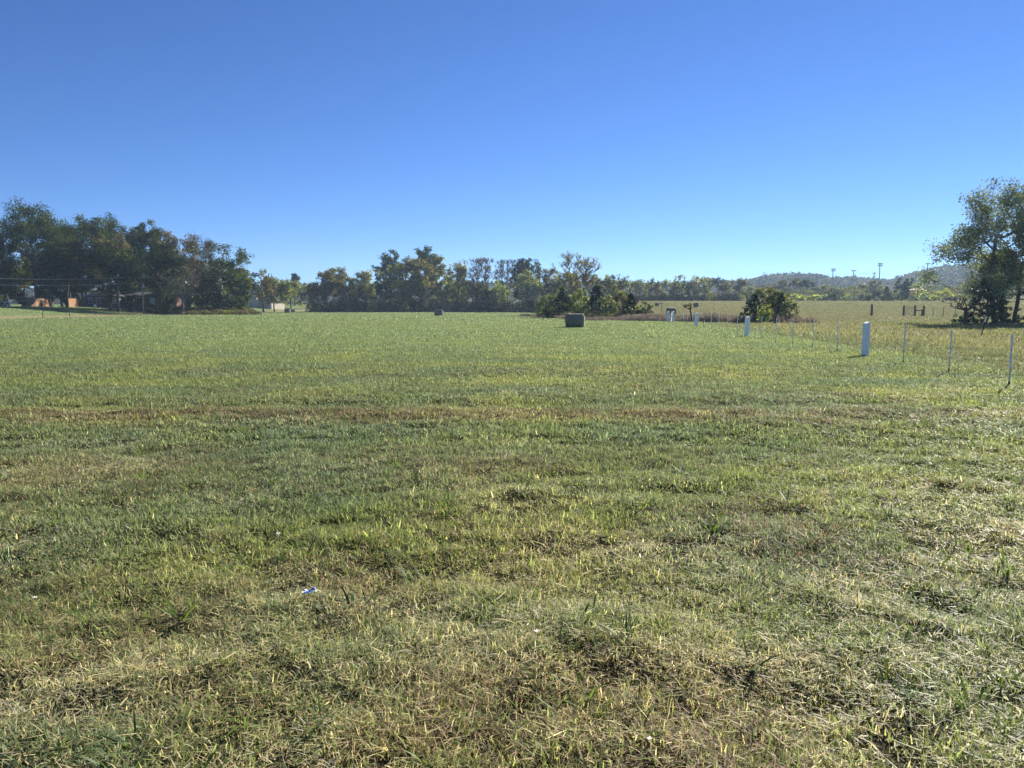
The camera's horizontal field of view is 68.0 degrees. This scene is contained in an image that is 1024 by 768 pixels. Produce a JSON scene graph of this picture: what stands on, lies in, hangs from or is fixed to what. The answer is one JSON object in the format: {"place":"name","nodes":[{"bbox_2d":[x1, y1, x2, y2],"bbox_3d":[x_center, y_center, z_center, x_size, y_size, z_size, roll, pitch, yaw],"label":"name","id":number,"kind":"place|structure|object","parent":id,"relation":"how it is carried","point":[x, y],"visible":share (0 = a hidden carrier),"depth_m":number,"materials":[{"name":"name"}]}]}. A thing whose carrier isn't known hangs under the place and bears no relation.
{"place":"outdoors","nodes":[
{"label":"outdoors","id":0,"kind":"place"},
{"bbox_2d":[6,276,964,304],"bbox_3d":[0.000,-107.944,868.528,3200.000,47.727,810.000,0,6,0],"label":"hills","id":1,"kind":"structure","parent":0,"point":[416,299],"depth_m":701.85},
{"bbox_2d":[2,263,1023,306],"bbox_3d":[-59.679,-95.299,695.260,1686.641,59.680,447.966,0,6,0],"label":"forest","id":2,"kind":"object","parent":1,"relation":"on","point":[946,270],"visible":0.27,"depth_m":741.55,"materials":[{"name":"green plant"}]},
{"bbox_2d":[0,294,1023,767],"bbox_3d":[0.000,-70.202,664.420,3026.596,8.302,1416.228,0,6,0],"label":"ground","id":3,"kind":"structure","parent":0,"point":[832,700],"depth_m":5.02,"materials":[{"name":"green plant"}]},
{"bbox_2d":[0,233,23,295],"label":"oak tree","id":4,"kind":"object","parent":3,"relation":"on","point":[3,284],"visible":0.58,"depth_m":177.47,"materials":[{"name":"green plant"}]},
{"bbox_2d":[1,262,32,305],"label":"oak tree","id":5,"kind":"object","parent":3,"relation":"on","point":[23,269],"visible":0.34,"depth_m":186.90,"materials":[{"name":"green plant"}]},
{"bbox_2d":[14,249,47,306],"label":"oak tree","id":6,"kind":"object","parent":3,"relation":"on","point":[21,298],"visible":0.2,"depth_m":206.76,"materials":[{"name":"green plant"}]},
{"bbox_2d":[26,298,49,306],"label":"wooden fence","id":7,"kind":"object","parent":3,"relation":"on","point":[38,302],"visible":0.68,"depth_m":174.36,"materials":[{"name":"brown wood"}]},
{"bbox_2d":[18,242,65,305],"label":"oak tree","id":8,"kind":"object","parent":3,"relation":"on","point":[34,246],"visible":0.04,"depth_m":215.66,"materials":[{"name":"green plant"}]},
{"bbox_2d":[0,195,93,297],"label":"oak tree","id":9,"kind":"object","parent":3,"relation":"on","point":[27,228],"visible":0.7,"depth_m":175.79,"materials":[{"name":"green plant"}]},
{"bbox_2d":[32,253,85,306],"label":"oak tree","id":10,"kind":"object","parent":3,"relation":"on","point":[58,268],"visible":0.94,"depth_m":160.04,"materials":[{"name":"green plant"}]},
{"bbox_2d":[29,240,92,307],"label":"oak tree","id":11,"kind":"object","parent":3,"relation":"on","point":[61,250],"visible":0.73,"depth_m":161.37,"materials":[{"name":"green plant"}]},
{"bbox_2d":[30,263,91,306],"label":"oak tree","id":12,"kind":"object","parent":3,"relation":"on","point":[56,293],"visible":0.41,"depth_m":204.31,"materials":[{"name":"green plant"}]},
{"bbox_2d":[69,298,82,306],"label":"wooden fence","id":13,"kind":"object","parent":3,"relation":"on","point":[75,302],"visible":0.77,"depth_m":171.55,"materials":[{"name":"brown wood"}]},
{"bbox_2d":[59,249,115,305],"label":"oak tree","id":14,"kind":"object","parent":3,"relation":"on","point":[74,296],"visible":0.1,"depth_m":211.78,"materials":[{"name":"green plant"}]},
{"bbox_2d":[70,265,111,298],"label":"oak tree","id":15,"kind":"object","parent":3,"relation":"on","point":[89,281],"visible":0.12,"depth_m":204.43,"materials":[{"name":"green plant"}]},
{"bbox_2d":[63,228,132,309],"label":"maple tree","id":16,"kind":"object","parent":3,"relation":"on","point":[94,244],"visible":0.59,"depth_m":164.96,"materials":[{"name":"green plant"}]},
{"bbox_2d":[63,212,141,290],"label":"oak tree","id":17,"kind":"object","parent":3,"relation":"on","point":[95,227],"visible":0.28,"depth_m":189.89,"materials":[{"name":"green plant"}]},
{"bbox_2d":[79,291,126,308],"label":"grey house","id":18,"kind":"structure","parent":3,"relation":"on","point":[90,300],"depth_m":177.01,"materials":[{"name":"grey"}]},
{"bbox_2d":[88,244,139,311],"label":"oak tree","id":19,"kind":"object","parent":3,"relation":"on","point":[108,258],"visible":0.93,"depth_m":158.78,"materials":[{"name":"green plant"}]},
{"bbox_2d":[120,294,141,311],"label":"bush","id":20,"kind":"object","parent":3,"relation":"on","point":[129,299],"visible":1,"depth_m":166.56,"materials":[{"name":"green plant"}]},
{"bbox_2d":[115,265,154,293],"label":"oak tree","id":21,"kind":"object","parent":3,"relation":"on","point":[136,287],"visible":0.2,"depth_m":201.72,"materials":[{"name":"green plant"}]},
{"bbox_2d":[118,219,174,291],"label":"oak tree","id":22,"kind":"object","parent":3,"relation":"on","point":[137,239],"visible":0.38,"depth_m":187.05,"materials":[{"name":"green plant"}]},
{"bbox_2d":[107,246,189,313],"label":"oak tree","id":23,"kind":"object","parent":3,"relation":"on","point":[170,260],"visible":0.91,"depth_m":161.37,"materials":[{"name":"green plant"}]},
{"bbox_2d":[124,292,188,309],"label":"brick house","id":24,"kind":"structure","parent":3,"relation":"on","point":[149,297],"depth_m":179.99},
{"bbox_2d":[158,295,177,311],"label":"bush","id":25,"kind":"object","parent":3,"relation":"on","point":[169,301],"visible":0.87,"depth_m":165.80,"materials":[{"name":"green plant"}]},
{"bbox_2d":[143,230,201,306],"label":"maple tree","id":26,"kind":"object","parent":3,"relation":"on","point":[168,245],"visible":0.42,"depth_m":172.34,"materials":[{"name":"green plant"}]},
{"bbox_2d":[150,266,213,313],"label":"bare tree","id":27,"kind":"object","parent":3,"relation":"on","point":[189,294],"visible":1,"depth_m":158.79,"materials":[{"name":"grey plant"}]},
{"bbox_2d":[176,231,218,305],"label":"tree","id":28,"kind":"object","parent":3,"relation":"on","point":[206,245],"visible":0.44,"depth_m":182.23,"materials":[{"name":"green plant"}]},
{"bbox_2d":[141,302,253,313],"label":"thicket undergrowth","id":29,"kind":"object","parent":3,"relation":"on","point":[150,309],"visible":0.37,"depth_m":168.08,"materials":[{"name":"green plant"}]},
{"bbox_2d":[178,259,226,307],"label":"oak tree","id":30,"kind":"object","parent":3,"relation":"on","point":[203,289],"visible":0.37,"depth_m":181.81,"materials":[{"name":"green plant"}]},
{"bbox_2d":[190,292,225,310],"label":"bush","id":31,"kind":"object","parent":3,"relation":"on","point":[214,304],"visible":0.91,"depth_m":167.04,"materials":[{"name":"green plant"}]},
{"bbox_2d":[169,309,261,314],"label":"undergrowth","id":32,"kind":"object","parent":3,"relation":"on","point":[217,311],"visible":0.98,"depth_m":158.16,"materials":[{"name":"brown plant"}]},
{"bbox_2d":[188,241,254,310],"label":"sycamore tree","id":33,"kind":"object","parent":3,"relation":"on","point":[227,263],"visible":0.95,"depth_m":166.44,"materials":[{"name":"green plant"}]},
{"bbox_2d":[202,272,244,305],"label":"oak tree","id":34,"kind":"object","parent":3,"relation":"on","point":[214,290],"visible":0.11,"depth_m":181.85,"materials":[{"name":"green plant"}]},
{"bbox_2d":[221,295,245,309],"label":"bush","id":35,"kind":"object","parent":3,"relation":"on","point":[238,300],"visible":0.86,"depth_m":167.16,"materials":[{"name":"green plant"}]},
{"bbox_2d":[222,267,254,306],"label":"young tree","id":36,"kind":"object","parent":3,"relation":"on","point":[246,280],"visible":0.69,"depth_m":176.16,"materials":[{"name":"green plant"}]},
{"bbox_2d":[227,269,258,308],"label":"oak tree","id":37,"kind":"object","parent":3,"relation":"on","point":[253,281],"visible":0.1,"depth_m":217.21,"materials":[{"name":"green plant"}]},
{"bbox_2d":[243,294,285,308],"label":"beige building","id":38,"kind":"structure","parent":3,"relation":"on","point":[255,303],"depth_m":267.90,"materials":[{"name":"metal"}]},
{"bbox_2d":[254,267,280,311],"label":"slender tree","id":39,"kind":"object","parent":3,"relation":"on","point":[265,281],"visible":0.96,"depth_m":222.87,"materials":[{"name":"green plant"}]},
{"bbox_2d":[259,277,287,311],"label":"slender tree","id":40,"kind":"object","parent":3,"relation":"on","point":[272,299],"visible":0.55,"depth_m":233.88,"materials":[{"name":"green plant"}]},
{"bbox_2d":[262,278,308,307],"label":"olive leaved tree","id":41,"kind":"object","parent":3,"relation":"on","point":[286,286],"visible":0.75,"depth_m":236.62,"materials":[{"name":"green plant"}]},
{"bbox_2d":[287,273,300,305],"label":"dark tree","id":42,"kind":"object","parent":3,"relation":"on","point":[295,276],"visible":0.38,"depth_m":326.81,"materials":[{"name":"green plant"}]},
{"bbox_2d":[297,282,319,308],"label":"brown tree","id":43,"kind":"object","parent":3,"relation":"on","point":[312,299],"visible":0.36,"depth_m":295.87,"materials":[{"name":"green plant"}]},
{"bbox_2d":[305,268,346,305],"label":"tree","id":44,"kind":"object","parent":3,"relation":"on","point":[322,289],"visible":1,"depth_m":235.65,"materials":[{"name":"green plant"}]},
{"bbox_2d":[326,266,361,306],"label":"tree","id":45,"kind":"object","parent":3,"relation":"on","point":[343,297],"visible":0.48,"depth_m":242.23,"materials":[{"name":"green plant"}]},
{"bbox_2d":[348,269,376,311],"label":"tree","id":46,"kind":"object","parent":3,"relation":"on","point":[363,293],"visible":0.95,"depth_m":238.19,"materials":[{"name":"green plant"}]},
{"bbox_2d":[370,273,395,302],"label":"tall tree","id":47,"kind":"object","parent":3,"relation":"on","point":[380,288],"visible":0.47,"depth_m":244.99,"materials":[{"name":"green plant"}]},
{"bbox_2d":[370,249,402,301],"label":"tall tree","id":48,"kind":"object","parent":3,"relation":"on","point":[385,261],"visible":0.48,"depth_m":259.39,"materials":[{"name":"green plant"}]},
{"bbox_2d":[376,255,430,309],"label":"tall tree","id":49,"kind":"object","parent":3,"relation":"on","point":[401,270],"visible":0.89,"depth_m":239.19,"materials":[{"name":"green plant"}]},
{"bbox_2d":[406,258,436,303],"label":"tall tree","id":50,"kind":"object","parent":3,"relation":"on","point":[418,274],"visible":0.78,"depth_m":240.44,"materials":[{"name":"green plant"}]},
{"bbox_2d":[409,245,444,298],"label":"tall tree","id":51,"kind":"object","parent":3,"relation":"on","point":[422,255],"visible":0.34,"depth_m":262.28,"materials":[{"name":"green plant"}]},
{"bbox_2d":[425,253,456,303],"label":"tall tree","id":52,"kind":"object","parent":3,"relation":"on","point":[435,260],"visible":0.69,"depth_m":250.80,"materials":[{"name":"green plant"}]},
{"bbox_2d":[441,259,469,302],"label":"tall tree","id":53,"kind":"object","parent":3,"relation":"on","point":[461,271],"visible":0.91,"depth_m":242.92,"materials":[{"name":"green plant"}]},
{"bbox_2d":[468,282,491,304],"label":"undergrown tree","id":54,"kind":"object","parent":3,"relation":"on","point":[482,289],"visible":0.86,"depth_m":236.18,"materials":[{"name":"green plant"}]},
{"bbox_2d":[465,257,497,300],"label":"bare tree","id":55,"kind":"object","parent":3,"relation":"on","point":[486,269],"visible":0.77,"depth_m":246.33,"materials":[{"name":"grey plant"}]},
{"bbox_2d":[488,280,513,306],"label":"undergrown tree","id":56,"kind":"object","parent":3,"relation":"on","point":[500,290],"visible":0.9,"depth_m":231.70,"materials":[{"name":"green plant"}]},
{"bbox_2d":[494,259,519,298],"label":"bare tree","id":57,"kind":"object","parent":3,"relation":"on","point":[500,272],"visible":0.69,"depth_m":252.65,"materials":[{"name":"grey plant"}]},
{"bbox_2d":[510,257,541,300],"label":"tall tree","id":58,"kind":"object","parent":3,"relation":"on","point":[521,266],"visible":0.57,"depth_m":248.96,"materials":[{"name":"green plant"}]},
{"bbox_2d":[305,291,750,312],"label":"undergrowth","id":59,"kind":"object","parent":3,"relation":"on","point":[443,305],"visible":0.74,"depth_m":234.70,"materials":[{"name":"green plant"}]},
{"bbox_2d":[515,269,544,308],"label":"tall tree","id":60,"kind":"object","parent":3,"relation":"on","point":[522,280],"visible":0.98,"depth_m":222.48,"materials":[{"name":"green plant"}]},
{"bbox_2d":[532,267,555,303],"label":"tall tree","id":61,"kind":"object","parent":3,"relation":"on","point":[546,277],"visible":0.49,"depth_m":228.62,"materials":[{"name":"green plant"}]},
{"bbox_2d":[534,293,559,315],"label":"bush","id":62,"kind":"object","parent":3,"relation":"on","point":[550,298],"visible":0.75,"depth_m":121.38,"materials":[{"name":"green plant"}]},
{"bbox_2d":[546,270,576,297],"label":"tall tree","id":63,"kind":"object","parent":3,"relation":"on","point":[558,283],"visible":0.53,"depth_m":224.43,"materials":[{"name":"green plant"}]},
{"bbox_2d":[551,287,571,313],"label":"cedar tree","id":64,"kind":"object","parent":3,"relation":"on","point":[561,296],"visible":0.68,"depth_m":116.80,"materials":[{"name":"green plant"}]},
{"bbox_2d":[550,251,590,300],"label":"sparse tree","id":65,"kind":"object","parent":3,"relation":"on","point":[581,267],"visible":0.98,"depth_m":148.50,"materials":[{"name":"green plant"}]},
{"bbox_2d":[565,313,584,326],"bbox_3d":[5.177,-5.204,62.241,1.680,1.195,1.246,1,6,5],"label":"hay bale","id":66,"kind":"object","parent":3,"relation":"on","point":[574,320],"visible":0.91,"depth_m":61.75},
{"bbox_2d":[563,288,589,312],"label":"bush","id":67,"kind":"object","parent":3,"relation":"on","point":[576,306],"visible":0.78,"depth_m":117.29,"materials":[{"name":"green plant"}]},
{"bbox_2d":[580,257,601,311],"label":"sparse tree","id":68,"kind":"object","parent":3,"relation":"on","point":[585,279],"visible":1,"depth_m":146.23,"materials":[{"name":"green plant"}]},
{"bbox_2d":[534,309,653,318],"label":"brush","id":69,"kind":"object","parent":3,"relation":"on","point":[597,313],"visible":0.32,"depth_m":101.40,"materials":[{"name":"brown plant"}]},
{"bbox_2d":[584,285,605,315],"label":"cedar tree","id":70,"kind":"object","parent":3,"relation":"on","point":[593,298],"visible":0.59,"depth_m":106.92,"materials":[{"name":"green plant"}]},
{"bbox_2d":[585,275,613,297],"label":"sparse tree","id":71,"kind":"object","parent":3,"relation":"on","point":[602,284],"visible":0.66,"depth_m":199.25,"materials":[{"name":"green plant"}]},
{"bbox_2d":[599,294,618,313],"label":"bush","id":72,"kind":"object","parent":3,"relation":"on","point":[604,308],"visible":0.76,"depth_m":103.16,"materials":[{"name":"green plant"}]},
{"bbox_2d":[601,274,628,296],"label":"sparse tree","id":73,"kind":"object","parent":3,"relation":"on","point":[619,286],"visible":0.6,"depth_m":202.37,"materials":[{"name":"green plant"}]},
{"bbox_2d":[603,288,637,308],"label":"bush","id":74,"kind":"object","parent":3,"relation":"on","point":[622,300],"visible":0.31,"depth_m":107.28,"materials":[{"name":"green plant"}]},
{"bbox_2d":[614,293,640,315],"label":"cedar tree","id":75,"kind":"object","parent":3,"relation":"on","point":[631,296],"visible":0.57,"depth_m":99.14,"materials":[{"name":"green plant"}]},
{"bbox_2d":[633,279,650,295],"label":"wood edge tree","id":76,"kind":"object","parent":3,"relation":"on","point":[637,289],"visible":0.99,"depth_m":270.55,"materials":[{"name":"green plant"}]},
{"bbox_2d":[634,301,653,313],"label":"bush","id":77,"kind":"object","parent":3,"relation":"on","point":[643,309],"visible":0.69,"depth_m":97.54,"materials":[{"name":"green plant"}]},
{"bbox_2d":[640,278,662,295],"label":"wood edge tree","id":78,"kind":"object","parent":3,"relation":"on","point":[651,282],"visible":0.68,"depth_m":278.06,"materials":[{"name":"green plant"}]},
{"bbox_2d":[660,279,677,294],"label":"wood edge tree","id":79,"kind":"object","parent":3,"relation":"on","point":[666,285],"visible":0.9,"depth_m":273.29,"materials":[{"name":"green plant"}]},
{"bbox_2d":[520,312,820,322],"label":"dry weeds","id":80,"kind":"object","parent":3,"relation":"on","point":[716,317],"visible":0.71,"depth_m":85.80,"materials":[{"name":"brown plant"}]},
{"bbox_2d":[667,275,686,295],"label":"wood edge tree","id":81,"kind":"object","parent":3,"relation":"on","point":[678,288],"visible":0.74,"depth_m":275.49,"materials":[{"name":"green plant"}]},
{"bbox_2d":[680,280,694,295],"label":"wood edge tree","id":82,"kind":"object","parent":3,"relation":"on","point":[688,288],"visible":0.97,"depth_m":269.51,"materials":[{"name":"green plant"}]},
{"bbox_2d":[690,275,707,294],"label":"wood edge tree","id":83,"kind":"object","parent":3,"relation":"on","point":[695,283],"visible":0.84,"depth_m":271.20,"materials":[{"name":"green plant"}]},
{"bbox_2d":[697,277,714,294],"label":"wood edge tree","id":84,"kind":"object","parent":3,"relation":"on","point":[708,280],"visible":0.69,"depth_m":276.76,"materials":[{"name":"green plant"}]},
{"bbox_2d":[726,277,750,294],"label":"wood edge tree","id":85,"kind":"object","parent":3,"relation":"on","point":[741,283],"visible":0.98,"depth_m":269.19,"materials":[{"name":"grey plant"}]},
{"bbox_2d":[738,293,767,321],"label":"cedar tree","id":86,"kind":"object","parent":3,"relation":"on","point":[750,306],"visible":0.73,"depth_m":79.25,"materials":[{"name":"green plant"}]},
{"bbox_2d":[756,304,772,322],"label":"bush","id":87,"kind":"object","parent":3,"relation":"on","point":[765,316],"visible":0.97,"depth_m":76.27,"materials":[{"name":"green plant"}]},
{"bbox_2d":[754,287,786,317],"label":"bush","id":88,"kind":"object","parent":3,"relation":"on","point":[771,300],"visible":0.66,"depth_m":81.66,"materials":[{"name":"green plant"}]},
{"bbox_2d":[777,298,800,319],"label":"bush","id":89,"kind":"object","parent":3,"relation":"on","point":[790,304],"visible":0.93,"depth_m":79.56,"materials":[{"name":"green plant"}]},
{"bbox_2d":[797,279,815,289],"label":"tree","id":90,"kind":"object","parent":3,"relation":"on","point":[803,283],"visible":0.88,"depth_m":336.03,"materials":[{"name":"green plant"}]},
{"bbox_2d":[740,287,984,300],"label":"scrub","id":91,"kind":"object","parent":3,"relation":"on","point":[819,291],"visible":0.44,"depth_m":296.56,"materials":[{"name":"green plant"}]},
{"bbox_2d":[705,321,1023,372],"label":"rough grass","id":92,"kind":"structure","parent":3,"relation":"on","point":[917,326],"depth_m":46.08,"materials":[{"name":"plant"}]},
{"bbox_2d":[861,322,869,355],"bbox_3d":[12.229,-1.465,26.238,0.202,1.375,0.194,-4,7,-31],"label":"white post","id":93,"kind":"object","parent":3,"relation":"on","point":[865,339],"visible":0.77,"depth_m":26.16,"materials":[{"name":"paint"}]},
{"bbox_2d":[857,280,882,291],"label":"tree","id":94,"kind":"object","parent":3,"relation":"on","point":[872,285],"visible":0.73,"depth_m":335.30,"materials":[{"name":"green plant"}]},
{"bbox_2d":[893,278,913,300],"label":"juniper tree","id":95,"kind":"object","parent":3,"relation":"on","point":[905,288],"visible":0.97,"depth_m":265.06,"materials":[{"name":"green plant"}]},
{"bbox_2d":[902,305,924,315],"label":"fence brace","id":96,"kind":"object","parent":3,"relation":"on","point":[914,312],"visible":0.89,"depth_m":113.16,"materials":[{"name":"brown wood"}]},
{"bbox_2d":[930,288,953,300],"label":"lime bush","id":97,"kind":"object","parent":3,"relation":"on","point":[937,297],"visible":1,"depth_m":253.05,"materials":[{"name":"green plant"}]},
{"bbox_2d":[942,296,985,323],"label":"dead tree","id":98,"kind":"object","parent":3,"relation":"on","point":[961,306],"visible":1,"depth_m":69.63,"materials":[{"name":"brown plant"}]},
{"bbox_2d":[909,173,1023,321],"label":"poplar tree","id":99,"kind":"object","parent":3,"relation":"on","point":[980,228],"visible":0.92,"depth_m":73.90,"materials":[{"name":"green plant"}]},
{"bbox_2d":[951,277,1023,323],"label":"cedar tree","id":100,"kind":"object","parent":3,"relation":"on","point":[999,306],"visible":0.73,"depth_m":72.93,"materials":[{"name":"green plant"}]},
{"bbox_2d":[971,251,1023,319],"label":"slim tree","id":101,"kind":"object","parent":3,"relation":"on","point":[996,257],"visible":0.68,"depth_m":74.37,"materials":[{"name":"green plant"}]},
{"bbox_2d":[985,241,1023,319],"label":"slim tree","id":102,"kind":"object","parent":3,"relation":"on","point":[1017,302],"visible":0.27,"depth_m":75.36,"materials":[{"name":"green plant"}]},
{"bbox_2d":[989,194,1023,299],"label":"poplar tree","id":103,"kind":"object","parent":3,"relation":"on","point":[1015,291],"visible":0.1,"depth_m":77.74,"materials":[{"name":"green plant"}]},
{"bbox_2d":[0,0,1023,289],"label":"sky","id":104,"kind":"structure","parent":0,"point":[660,140],"materials":[{"name":"blue"}]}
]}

